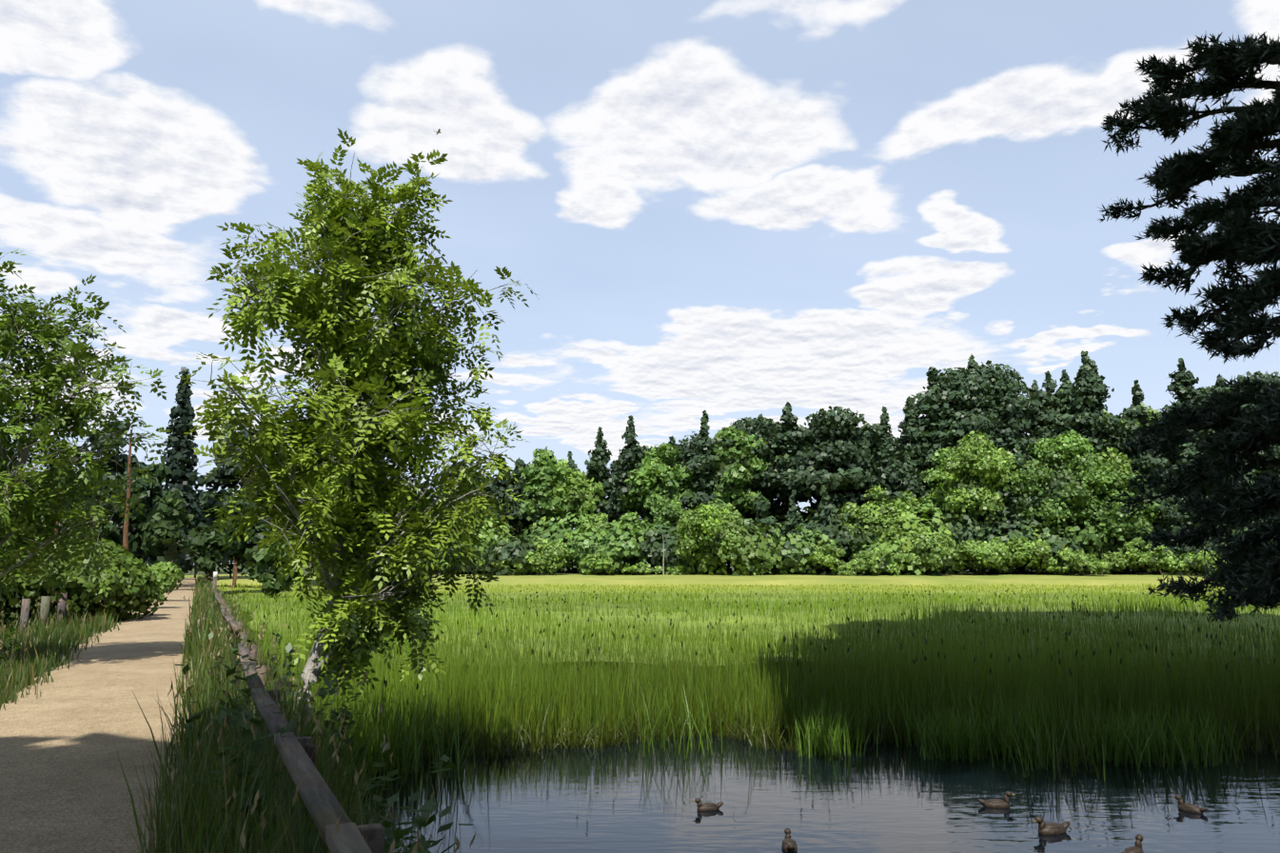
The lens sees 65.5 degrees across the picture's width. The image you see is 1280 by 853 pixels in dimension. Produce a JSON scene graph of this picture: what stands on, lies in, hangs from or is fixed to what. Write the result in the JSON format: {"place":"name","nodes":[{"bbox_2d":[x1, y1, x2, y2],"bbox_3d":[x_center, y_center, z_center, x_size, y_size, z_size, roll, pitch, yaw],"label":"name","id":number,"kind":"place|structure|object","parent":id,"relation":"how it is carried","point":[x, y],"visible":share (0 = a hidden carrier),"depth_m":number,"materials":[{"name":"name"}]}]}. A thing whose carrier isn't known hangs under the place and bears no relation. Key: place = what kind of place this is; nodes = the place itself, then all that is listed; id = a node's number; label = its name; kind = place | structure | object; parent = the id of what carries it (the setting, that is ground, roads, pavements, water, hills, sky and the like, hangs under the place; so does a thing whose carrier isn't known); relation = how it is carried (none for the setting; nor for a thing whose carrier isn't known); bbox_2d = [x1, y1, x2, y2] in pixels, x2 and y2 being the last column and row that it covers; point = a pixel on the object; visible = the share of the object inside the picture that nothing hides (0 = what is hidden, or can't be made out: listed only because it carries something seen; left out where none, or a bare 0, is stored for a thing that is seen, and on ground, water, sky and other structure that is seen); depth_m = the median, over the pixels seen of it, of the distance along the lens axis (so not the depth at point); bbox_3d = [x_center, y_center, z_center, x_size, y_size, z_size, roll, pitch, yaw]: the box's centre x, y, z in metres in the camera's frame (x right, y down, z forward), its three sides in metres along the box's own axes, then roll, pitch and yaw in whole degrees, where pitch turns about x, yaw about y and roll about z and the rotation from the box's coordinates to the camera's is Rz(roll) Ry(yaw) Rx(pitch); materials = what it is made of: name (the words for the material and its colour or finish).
{"place":"outdoors","nodes":[
{"label":"outdoors","id":0,"kind":"place"},
{"bbox_2d":[0,577,196,852],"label":"path","id":1,"kind":"structure","parent":0,"point":[63,786],"depth_m":9.29,"materials":[{"name":"beige gravel"}]},
{"bbox_2d":[0,564,1204,840],"bbox_3d":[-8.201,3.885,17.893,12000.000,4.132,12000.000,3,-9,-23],"label":"ground","id":2,"kind":"structure","parent":0,"point":[630,574],"depth_m":143.96,"materials":[{"name":"green plant"}]},
{"bbox_2d":[19,591,84,634],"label":"wooden posts","id":3,"kind":"object","parent":2,"relation":"on","point":[46,600],"visible":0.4,"depth_m":25.96,"materials":[{"name":"grey wood"}]},
{"bbox_2d":[0,248,195,609],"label":"tree","id":4,"kind":"object","parent":2,"relation":"on","point":[49,509],"visible":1,"depth_m":16.41,"materials":[{"name":"green plant"}]},
{"bbox_2d":[212,571,217,590],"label":"marker post","id":5,"kind":"object","parent":2,"relation":"on","point":[215,574],"visible":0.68,"depth_m":43.11,"materials":[{"name":"white wood"}]},
{"bbox_2d":[0,366,440,628],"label":"trees","id":6,"kind":"object","parent":2,"relation":"on","point":[172,533],"visible":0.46,"depth_m":68.99,"materials":[{"name":"green plant"}]},
{"bbox_2d":[0,573,475,852],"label":"verge grass","id":7,"kind":"structure","parent":2,"relation":"on","point":[222,803],"depth_m":6.51,"materials":[{"name":"green plant"}]},
{"bbox_2d":[212,590,384,852],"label":"beam","id":8,"kind":"structure","parent":2,"relation":"on","point":[326,810],"depth_m":4.60,"materials":[{"name":"brown wood"}]},
{"bbox_2d":[182,127,540,725],"bbox_3d":[-3.019,0.308,10.870,3.618,6.625,3.405,3,-9,-23],"label":"ash tree","id":9,"kind":"object","parent":2,"relation":"on","point":[365,360],"visible":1,"depth_m":10.38,"materials":[{"name":"green plant"}]},
{"bbox_2d":[180,573,1211,585],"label":"meadow grass","id":10,"kind":"structure","parent":2,"relation":"on","point":[827,580],"depth_m":122.99,"materials":[{"name":"plant"}]},
{"bbox_2d":[403,350,1279,575],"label":"trees","id":11,"kind":"object","parent":2,"relation":"on","point":[966,472],"visible":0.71,"depth_m":147.65,"materials":[{"name":"green plant"}]},
{"bbox_2d":[1097,31,1279,623],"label":"conifer tree","id":12,"kind":"object","parent":2,"relation":"on","point":[1239,237],"visible":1,"depth_m":13.08,"materials":[{"name":"green plant"}]},
{"bbox_2d":[0,0,1279,565],"label":"sky","id":13,"kind":"structure","parent":0,"point":[732,210],"materials":[{"name":"blue"}]},
{"bbox_2d":[221,594,1279,852],"bbox_3d":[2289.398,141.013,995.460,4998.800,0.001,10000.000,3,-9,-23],"label":"water","id":14,"kind":"structure","parent":0,"point":[639,798],"depth_m":12.14,"materials":[{"name":"blue liquid"}]},
{"bbox_2d":[691,797,723,810],"bbox_3d":[0.796,4.460,11.720,0.400,0.191,0.136,3,-9,-23],"label":"duck","id":15,"kind":"object","parent":14,"relation":"on","point":[707,806],"visible":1,"depth_m":11.67},
{"bbox_2d":[216,582,1279,798],"bbox_3d":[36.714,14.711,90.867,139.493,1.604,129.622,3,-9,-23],"label":"reeds","id":16,"kind":"object","parent":14,"relation":"on","point":[1075,697],"depth_m":18.02,"materials":[{"name":"green plant"}]},
{"bbox_2d":[781,827,797,852],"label":"duck","id":17,"kind":"object","parent":14,"relation":"on","point":[789,844],"visible":1,"depth_m":10.05},
{"bbox_2d":[977,790,1015,807],"bbox_3d":[4.256,4.463,11.872,0.442,0.236,0.151,0,-8,2],"label":"duck","id":18,"kind":"object","parent":14,"relation":"on","point":[997,803],"visible":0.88,"depth_m":11.83},
{"bbox_2d":[1031,815,1070,834],"bbox_3d":[4.426,4.304,10.714,0.512,0.245,0.175,3,-9,-23],"label":"duck","id":19,"kind":"object","parent":14,"relation":"on","point":[1051,828],"visible":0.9,"depth_m":10.65},
{"bbox_2d":[1122,833,1143,852],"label":"duck","id":20,"kind":"object","parent":14,"relation":"on","point":[1137,847],"visible":1,"depth_m":9.84},
{"bbox_2d":[1172,794,1207,813],"bbox_3d":[6.439,4.446,11.664,0.144,0.207,0.420,3,-9,-23],"label":"duck","id":21,"kind":"object","parent":14,"relation":"on","point":[1189,807],"visible":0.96,"depth_m":11.62}
]}

